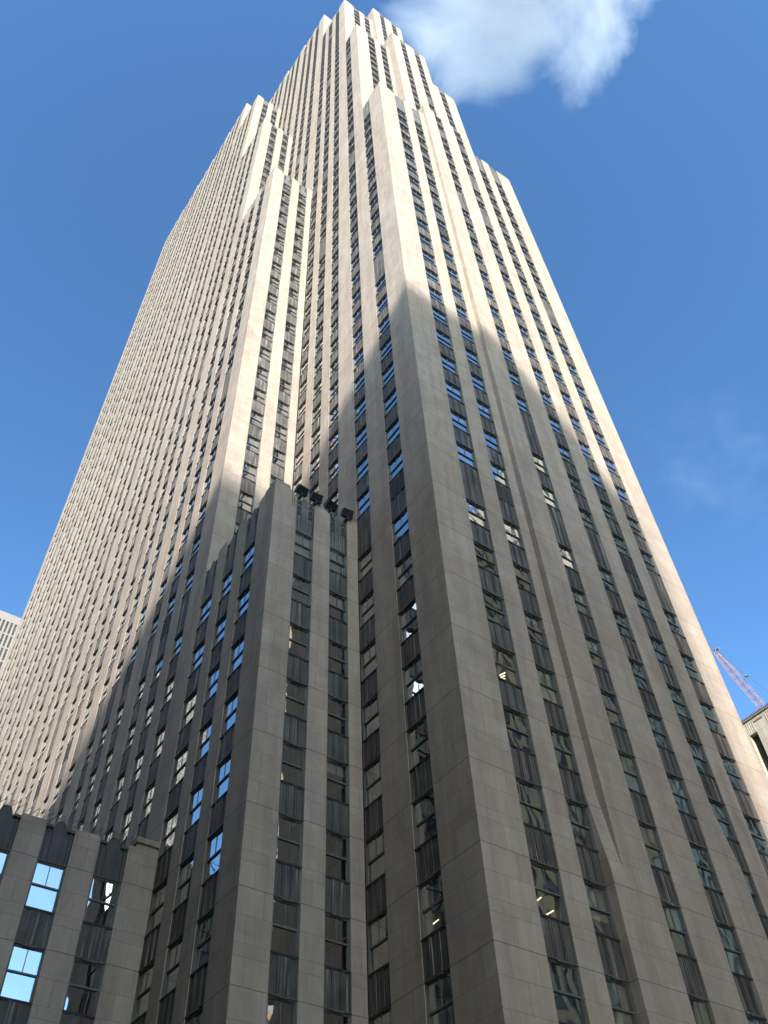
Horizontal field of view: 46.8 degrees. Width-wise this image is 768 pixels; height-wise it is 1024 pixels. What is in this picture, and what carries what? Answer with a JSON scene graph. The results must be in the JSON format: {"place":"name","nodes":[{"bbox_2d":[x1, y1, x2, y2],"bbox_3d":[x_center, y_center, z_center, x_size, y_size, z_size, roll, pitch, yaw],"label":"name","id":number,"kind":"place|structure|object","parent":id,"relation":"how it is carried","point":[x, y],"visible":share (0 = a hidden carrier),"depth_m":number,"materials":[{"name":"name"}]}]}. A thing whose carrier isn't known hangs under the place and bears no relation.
{"place":"outdoors","nodes":[
{"label":"outdoors","id":0,"kind":"place"},
{"bbox_2d":[0,0,767,719],"label":"sky","id":1,"kind":"structure","parent":0,"point":[629,138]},
{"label":"pavement","id":2,"kind":"structure","parent":0,"visible":0},
{"bbox_2d":[0,0,767,1023],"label":"skyscraper","id":3,"kind":"structure","parent":2,"relation":"on","point":[444,726],"depth_m":47.76,"materials":[{"name":"stone"}]},
{"bbox_2d":[0,943,44,1005],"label":"window","id":4,"kind":"structure","parent":3,"relation":"in","point":[23,961],"depth_m":35.21,"materials":[{"name":"glass"}]},
{"bbox_2d":[24,860,65,914],"bbox_3d":[-14.406,15.963,37.595,1.330,2.111,0.420,28,-57,-23],"label":"window","id":5,"kind":"structure","parent":3,"relation":"in","point":[42,891],"depth_m":37.64,"materials":[{"name":"glass"}]},
{"bbox_2d":[0,795,136,842],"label":"razor wire","id":6,"kind":"object","parent":3,"relation":"attached to","point":[66,820],"visible":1,"depth_m":40.00,"materials":[{"name":"metal"}]},
{"bbox_2d":[62,958,104,1018],"bbox_3d":[-12.189,19.297,35.865,1.365,2.111,0.420,28,-57,-23],"label":"window","id":7,"kind":"structure","parent":3,"relation":"in","point":[97,991],"depth_m":35.93,"materials":[{"name":"paint"}]},
{"bbox_2d":[82,876,120,930],"bbox_3d":[-12.326,17.058,38.597,1.365,2.111,0.420,28,-57,-23],"label":"window","id":8,"kind":"structure","parent":3,"relation":"in","point":[94,878],"depth_m":38.70,"materials":[{"name":"paint"}]},
{"bbox_2d":[119,804,133,845],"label":"window","id":9,"kind":"structure","parent":3,"relation":"in","point":[127,816],"depth_m":47.92,"materials":[{"name":"glass"}]},
{"bbox_2d":[130,960,154,1023],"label":"window","id":10,"kind":"structure","parent":3,"relation":"in","point":[143,987],"depth_m":36.44,"materials":[{"name":"glass"}]},
{"bbox_2d":[138,780,155,825],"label":"window","id":11,"kind":"structure","parent":3,"relation":"in","point":[148,796],"depth_m":46.53,"materials":[{"name":"glass"}]},
{"bbox_2d":[144,880,166,938],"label":"window","id":12,"kind":"structure","parent":3,"relation":"in","point":[158,896],"depth_m":39.17,"materials":[{"name":"glass"}]},
{"bbox_2d":[157,807,178,861],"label":"window","id":13,"kind":"structure","parent":3,"relation":"in","point":[169,827],"depth_m":41.97,"materials":[{"name":"glass"}]},
{"bbox_2d":[159,936,182,1001],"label":"window","id":14,"kind":"structure","parent":3,"relation":"in","point":[174,951],"depth_m":35.11,"materials":[{"name":"glass"}]},
{"bbox_2d":[168,744,188,793],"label":"window","id":15,"kind":"structure","parent":3,"relation":"in","point":[180,761],"depth_m":44.73,"materials":[{"name":"glass"}]},
{"bbox_2d":[172,854,193,912],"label":"window","id":16,"kind":"structure","parent":3,"relation":"in","point":[184,879],"depth_m":37.86,"materials":[{"name":"glass"}]},
{"bbox_2d":[179,689,196,733],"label":"window","id":17,"kind":"structure","parent":3,"relation":"in","point":[188,711],"depth_m":47.54,"materials":[{"name":"glass"}]},
{"bbox_2d":[184,781,203,834],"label":"window","id":18,"kind":"structure","parent":3,"relation":"in","point":[196,796],"depth_m":40.67,"materials":[{"name":"glass"}]},
{"bbox_2d":[190,909,213,977],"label":"window","id":19,"kind":"structure","parent":3,"relation":"in","point":[201,948],"depth_m":33.85,"materials":[{"name":"glass"}]},
{"bbox_2d":[194,718,212,766],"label":"window","id":20,"kind":"structure","parent":3,"relation":"in","point":[204,737],"depth_m":43.44,"materials":[{"name":"glass"}]},
{"bbox_2d":[203,663,219,706],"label":"window","id":21,"kind":"structure","parent":3,"relation":"in","point":[212,681],"depth_m":46.23,"materials":[{"name":"glass"}]},
{"bbox_2d":[201,825,223,886],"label":"window","id":22,"kind":"structure","parent":3,"relation":"in","point":[213,851],"depth_m":36.58,"materials":[{"name":"glass"}]},
{"bbox_2d":[211,752,231,807],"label":"window","id":23,"kind":"structure","parent":3,"relation":"in","point":[222,772],"depth_m":39.40,"materials":[{"name":"glass"}]},
{"bbox_2d":[220,689,238,739],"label":"window","id":24,"kind":"structure","parent":3,"relation":"in","point":[229,715],"depth_m":42.17,"materials":[{"name":"glass"}]},
{"bbox_2d":[227,634,244,679],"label":"window","id":25,"kind":"structure","parent":3,"relation":"in","point":[237,651],"depth_m":44.95,"materials":[{"name":"glass"}]},
{"bbox_2d":[233,522,239,535],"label":"window","id":26,"kind":"structure","parent":3,"relation":"in","point":[237,525],"depth_m":61.49,"materials":[{"name":"glass"}]},
{"bbox_2d":[234,585,249,624],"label":"window","id":27,"kind":"structure","parent":3,"relation":"in","point":[242,604],"depth_m":47.82,"materials":[{"name":"glass"}]},
{"bbox_2d":[270,897,299,959],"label":"window","id":28,"kind":"structure","parent":3,"relation":"in","point":[275,900],"depth_m":33.41,"materials":[{"name":"paint"}]},
{"bbox_2d":[276,813,302,868],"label":"window","id":29,"kind":"structure","parent":3,"relation":"in","point":[280,817],"depth_m":36.17,"materials":[{"name":"paint"}]},
{"bbox_2d":[280,741,305,789],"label":"window","id":30,"kind":"structure","parent":3,"relation":"in","point":[302,769],"depth_m":38.95,"materials":[{"name":"paint"}]},
{"bbox_2d":[284,678,307,722],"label":"window","id":31,"kind":"structure","parent":3,"relation":"in","point":[288,681],"depth_m":41.73,"materials":[{"name":"paint"}]},
{"bbox_2d":[288,623,309,662],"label":"window","id":32,"kind":"structure","parent":3,"relation":"in","point":[292,626],"depth_m":44.51,"materials":[{"name":"paint"}]},
{"bbox_2d":[291,574,310,607],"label":"window","id":33,"kind":"structure","parent":3,"relation":"in","point":[301,588],"depth_m":47.24,"materials":[{"name":"glass"}]},
{"bbox_2d":[294,484,309,499],"bbox_3d":[-4.944,-1.194,53.097,0.780,0.889,0.776,28,-57,-23],"label":"floodlight","id":34,"kind":"object","parent":3,"relation":"attached to","point":[300,490],"visible":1,"depth_m":52.97,"materials":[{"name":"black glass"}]},
{"bbox_2d":[294,530,312,561],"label":"window","id":35,"kind":"structure","parent":3,"relation":"in","point":[303,544],"depth_m":50.05,"materials":[{"name":"glass"}]},
{"bbox_2d":[308,491,323,506],"bbox_3d":[-4.123,-0.753,53.498,0.780,0.885,0.760,28,-57,-23],"label":"floodlight","id":36,"kind":"object","parent":3,"relation":"attached to","point":[315,498],"visible":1,"depth_m":53.37,"materials":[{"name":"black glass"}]},
{"bbox_2d":[323,499,338,512],"bbox_3d":[-3.252,-0.312,53.906,0.795,0.892,0.794,28,-57,-23],"label":"floodlight","id":37,"kind":"object","parent":3,"relation":"attached to","point":[331,506],"visible":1,"depth_m":53.78,"materials":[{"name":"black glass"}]},
{"bbox_2d":[324,913,350,973],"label":"window","id":38,"kind":"structure","parent":3,"relation":"in","point":[347,970],"depth_m":34.33,"materials":[{"name":"paint"}]},
{"bbox_2d":[325,831,349,884],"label":"window","id":39,"kind":"structure","parent":3,"relation":"in","point":[347,855],"depth_m":37.07,"materials":[{"name":"paint"}]},
{"bbox_2d":[326,758,349,805],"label":"window","id":40,"kind":"structure","parent":3,"relation":"in","point":[342,770],"depth_m":40.17,"materials":[{"name":"paint"}]},
{"bbox_2d":[327,696,348,738],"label":"window","id":41,"kind":"structure","parent":3,"relation":"in","point":[331,699],"depth_m":42.61,"materials":[{"name":"paint"}]},
{"bbox_2d":[328,640,347,678],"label":"window","id":42,"kind":"structure","parent":3,"relation":"in","point":[345,650],"depth_m":45.43,"materials":[{"name":"paint"}]},
{"bbox_2d":[329,548,346,577],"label":"window","id":43,"kind":"structure","parent":3,"relation":"in","point":[337,560],"depth_m":50.94,"materials":[{"name":"glass"}]},
{"bbox_2d":[329,591,347,624],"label":"window","id":44,"kind":"structure","parent":3,"relation":"in","point":[337,604],"depth_m":48.16,"materials":[{"name":"glass"}]},
{"bbox_2d":[340,508,353,522],"bbox_3d":[-2.297,0.205,54.370,0.783,0.880,0.772,28,-57,-23],"label":"floodlight","id":45,"kind":"object","parent":3,"relation":"attached to","point":[346,513],"visible":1,"depth_m":54.26,"materials":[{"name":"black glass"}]},
{"bbox_2d":[358,546,372,583],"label":"window","id":46,"kind":"structure","parent":3,"relation":"in","point":[365,562],"depth_m":51.21,"materials":[{"name":"glass"}]},
{"bbox_2d":[359,591,373,629],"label":"window","id":47,"kind":"structure","parent":3,"relation":"in","point":[366,607],"depth_m":48.40,"materials":[{"name":"glass"}]},
{"bbox_2d":[360,639,376,683],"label":"window","id":48,"kind":"structure","parent":3,"relation":"in","point":[368,656],"depth_m":45.53,"materials":[{"name":"glass"}]},
{"bbox_2d":[362,694,378,743],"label":"window","id":49,"kind":"structure","parent":3,"relation":"in","point":[370,712],"depth_m":42.73,"materials":[{"name":"glass"}]},
{"bbox_2d":[363,757,381,810],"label":"window","id":50,"kind":"structure","parent":3,"relation":"in","point":[372,783],"depth_m":39.98,"materials":[{"name":"glass"}]},
{"bbox_2d":[365,829,384,888],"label":"window","id":51,"kind":"structure","parent":3,"relation":"in","point":[374,847],"depth_m":37.19,"materials":[{"name":"glass"}]},
{"bbox_2d":[367,910,388,978],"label":"window","id":52,"kind":"structure","parent":3,"relation":"in","point":[377,930],"depth_m":34.43,"materials":[{"name":"glass"}]},
{"bbox_2d":[0,10,766,1023],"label":"window frames","id":53,"kind":"structure","parent":3,"relation":"in","point":[439,997],"depth_m":75.06,"materials":[{"name":"paint"}]},
{"bbox_2d":[388,450,402,483],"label":"window","id":54,"kind":"structure","parent":3,"relation":"in","point":[395,466],"depth_m":53.82,"materials":[{"name":"glass"}]},
{"bbox_2d":[392,508,408,545],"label":"window","id":55,"kind":"structure","parent":3,"relation":"in","point":[400,526],"depth_m":49.46,"materials":[{"name":"glass"}]},
{"bbox_2d":[395,551,412,591],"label":"window","id":56,"kind":"structure","parent":3,"relation":"in","point":[404,569],"depth_m":46.66,"materials":[{"name":"glass"}]},
{"bbox_2d":[399,599,417,645],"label":"window","id":57,"kind":"structure","parent":3,"relation":"in","point":[408,622],"depth_m":43.82,"materials":[{"name":"glass"}]},
{"bbox_2d":[402,654,423,704],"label":"window","id":58,"kind":"structure","parent":3,"relation":"in","point":[413,684],"depth_m":41.01,"materials":[{"name":"glass"}]},
{"bbox_2d":[407,716,429,772],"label":"window","id":59,"kind":"structure","parent":3,"relation":"in","point":[417,737],"depth_m":38.24,"materials":[{"name":"glass"}]},
{"bbox_2d":[412,788,437,851],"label":"window","id":60,"kind":"structure","parent":3,"relation":"in","point":[424,815],"depth_m":35.45,"materials":[{"name":"glass"}]},
{"bbox_2d":[418,871,445,942],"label":"window","id":61,"kind":"structure","parent":3,"relation":"in","point":[431,901],"depth_m":32.71,"materials":[{"name":"glass"}]},
{"bbox_2d":[456,442,477,470],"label":"window","id":62,"kind":"structure","parent":3,"relation":"in","point":[465,455],"depth_m":53.49,"materials":[{"name":"glass"}]},
{"bbox_2d":[466,499,489,531],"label":"window","id":63,"kind":"structure","parent":3,"relation":"in","point":[477,515],"depth_m":49.13,"materials":[{"name":"glass"}]},
{"bbox_2d":[474,542,498,576],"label":"window","id":64,"kind":"structure","parent":3,"relation":"in","point":[486,560],"depth_m":46.35,"materials":[{"name":"glass"}]},
{"bbox_2d":[482,589,509,630],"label":"window","id":65,"kind":"structure","parent":3,"relation":"in","point":[494,606],"depth_m":43.49,"materials":[{"name":"glass"}]},
{"bbox_2d":[492,644,521,689],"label":"window","id":66,"kind":"structure","parent":3,"relation":"in","point":[505,662],"depth_m":40.69,"materials":[{"name":"glass"}]},
{"bbox_2d":[503,520,524,550],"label":"window","id":67,"kind":"structure","parent":3,"relation":"in","point":[513,533],"depth_m":50.17,"materials":[{"name":"glass"}]},
{"bbox_2d":[503,706,535,756],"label":"window","id":68,"kind":"structure","parent":3,"relation":"in","point":[517,725],"depth_m":37.92,"materials":[{"name":"glass"}]},
{"bbox_2d":[513,563,535,595],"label":"window","id":69,"kind":"structure","parent":3,"relation":"in","point":[523,576],"depth_m":47.38,"materials":[{"name":"glass"}]},
{"bbox_2d":[515,778,551,834],"bbox_3d":[5.766,11.698,35.114,1.470,2.111,0.420,28,-57,-23],"label":"window","id":70,"kind":"structure","parent":3,"relation":"in","point":[532,804],"depth_m":35.13,"materials":[{"name":"glass"}]},
{"bbox_2d":[524,611,548,649],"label":"window","id":71,"kind":"structure","parent":3,"relation":"in","point":[535,628],"depth_m":44.52,"materials":[{"name":"glass"}]},
{"bbox_2d":[536,665,562,708],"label":"window","id":72,"kind":"structure","parent":3,"relation":"in","point":[547,680],"depth_m":41.73,"materials":[{"name":"glass"}]},
{"bbox_2d":[530,860,569,925],"bbox_3d":[5.903,13.936,32.382,1.470,2.111,0.420,28,-57,-23],"label":"window","id":73,"kind":"structure","parent":3,"relation":"in","point":[549,894],"depth_m":32.39,"materials":[{"name":"glass"}]},
{"bbox_2d":[549,727,579,775],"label":"window","id":74,"kind":"structure","parent":3,"relation":"in","point":[564,753],"depth_m":38.96,"materials":[{"name":"glass"}]},
{"bbox_2d":[547,958,588,1023],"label":"window","id":75,"kind":"structure","parent":3,"relation":"in","point":[579,996],"depth_m":29.95,"materials":[{"name":"paint"}]},
{"bbox_2d":[565,798,597,852],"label":"window","id":76,"kind":"structure","parent":3,"relation":"in","point":[581,826],"depth_m":36.16,"materials":[{"name":"glass"}]},
{"bbox_2d":[571,587,592,619],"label":"window","id":77,"kind":"structure","parent":3,"relation":"in","point":[580,600],"depth_m":48.67,"materials":[{"name":"glass"}]},
{"bbox_2d":[584,635,608,672],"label":"window","id":78,"kind":"structure","parent":3,"relation":"in","point":[596,654],"depth_m":45.83,"materials":[{"name":"glass"}]},
{"bbox_2d":[583,880,619,942],"bbox_3d":[8.039,15.062,33.411,1.295,2.111,0.420,28,-57,-23],"label":"window","id":79,"kind":"structure","parent":3,"relation":"in","point":[598,899],"depth_m":33.42,"materials":[{"name":"glass"}]},
{"bbox_2d":[600,689,626,731],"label":"window","id":80,"kind":"structure","parent":3,"relation":"in","point":[611,705],"depth_m":43.04,"materials":[{"name":"glass"}]},
{"bbox_2d":[612,609,635,641],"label":"window","id":81,"kind":"structure","parent":3,"relation":"in","point":[622,622],"depth_m":49.97,"materials":[{"name":"glass"}]},
{"bbox_2d":[617,750,646,797],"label":"window","id":82,"kind":"structure","parent":3,"relation":"in","point":[628,763],"depth_m":40.28,"materials":[{"name":"glass"}]},
{"bbox_2d":[628,658,653,695],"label":"window","id":83,"kind":"structure","parent":3,"relation":"in","point":[638,670],"depth_m":47.11,"materials":[{"name":"glass"}]},
{"bbox_2d":[638,821,669,873],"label":"window","id":84,"kind":"structure","parent":3,"relation":"in","point":[650,837],"depth_m":37.47,"materials":[{"name":"glass"}]},
{"bbox_2d":[646,712,673,753],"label":"window","id":85,"kind":"structure","parent":3,"relation":"in","point":[657,726],"depth_m":44.32,"materials":[{"name":"glass"}]},
{"bbox_2d":[649,636,672,667],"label":"window","id":86,"kind":"structure","parent":3,"relation":"in","point":[659,648],"depth_m":51.50,"materials":[{"name":"glass"}]},
{"bbox_2d":[661,902,696,961],"bbox_3d":[11.367,16.449,34.715,1.190,2.111,0.420,28,-57,-23],"label":"window","id":87,"kind":"structure","parent":3,"relation":"in","point":[674,918],"depth_m":34.73,"materials":[{"name":"glass"}]},
{"bbox_2d":[666,684,692,721],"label":"window","id":88,"kind":"structure","parent":3,"relation":"in","point":[681,708],"depth_m":48.65,"materials":[{"name":"glass"}]},
{"bbox_2d":[666,773,696,818],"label":"window","id":89,"kind":"structure","parent":3,"relation":"in","point":[677,785],"depth_m":41.55,"materials":[{"name":"glass"}]},
{"bbox_2d":[680,652,704,684],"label":"window","id":90,"kind":"structure","parent":3,"relation":"in","point":[690,665],"depth_m":52.54,"materials":[{"name":"glass"}]},
{"bbox_2d":[686,738,714,778],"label":"window","id":91,"kind":"structure","parent":3,"relation":"in","point":[701,762],"depth_m":45.86,"materials":[{"name":"glass"}]},
{"bbox_2d":[689,843,722,894],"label":"window","id":92,"kind":"structure","parent":3,"relation":"in","point":[703,862],"depth_m":38.76,"materials":[{"name":"glass"}]},
{"bbox_2d":[698,700,725,737],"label":"window","id":93,"kind":"structure","parent":3,"relation":"in","point":[710,715],"depth_m":49.70,"materials":[{"name":"glass"}]},
{"bbox_2d":[708,798,738,843],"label":"window","id":94,"kind":"structure","parent":3,"relation":"in","point":[719,810],"depth_m":43.16,"materials":[{"name":"glass"}]},
{"bbox_2d":[715,922,752,980],"bbox_3d":[14.017,17.845,35.991,1.295,2.111,0.420,28,-57,-23],"label":"window","id":95,"kind":"structure","parent":3,"relation":"in","point":[730,942],"depth_m":36.01,"materials":[{"name":"glass"}]},
{"bbox_2d":[720,754,749,795],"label":"window","id":96,"kind":"structure","parent":3,"relation":"in","point":[736,780],"depth_m":46.89,"materials":[{"name":"glass"}]},
{"bbox_2d":[743,872,767,918],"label":"window","id":97,"kind":"structure","parent":3,"relation":"in","point":[753,892],"depth_m":40.40,"materials":[{"name":"glass"}]},
{"bbox_2d":[743,814,767,855],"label":"window","id":98,"kind":"structure","parent":3,"relation":"in","point":[759,838],"depth_m":44.20,"materials":[{"name":"glass"}]},
{"bbox_2d":[712,647,767,708],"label":"construction crane","id":99,"kind":"object","parent":2,"relation":"on","point":[743,680],"visible":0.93,"depth_m":156.43,"materials":[{"name":"paint"}]},
{"bbox_2d":[741,702,767,782],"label":"stone building","id":100,"kind":"structure","parent":2,"relation":"on","point":[755,724],"depth_m":74.17,"materials":[{"name":"stone"}]},
{"bbox_2d":[753,735,767,770],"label":"window","id":101,"kind":"structure","parent":100,"relation":"in","point":[761,749],"depth_m":73.57,"materials":[{"name":"brown metal"}]},
{"label":"ground","id":102,"kind":"structure","parent":0,"visible":0},
{"bbox_2d":[0,610,21,673],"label":"office building","id":103,"kind":"structure","parent":102,"relation":"on","point":[9,624],"depth_m":215.27,"materials":[{"name":"concrete"}]}
]}

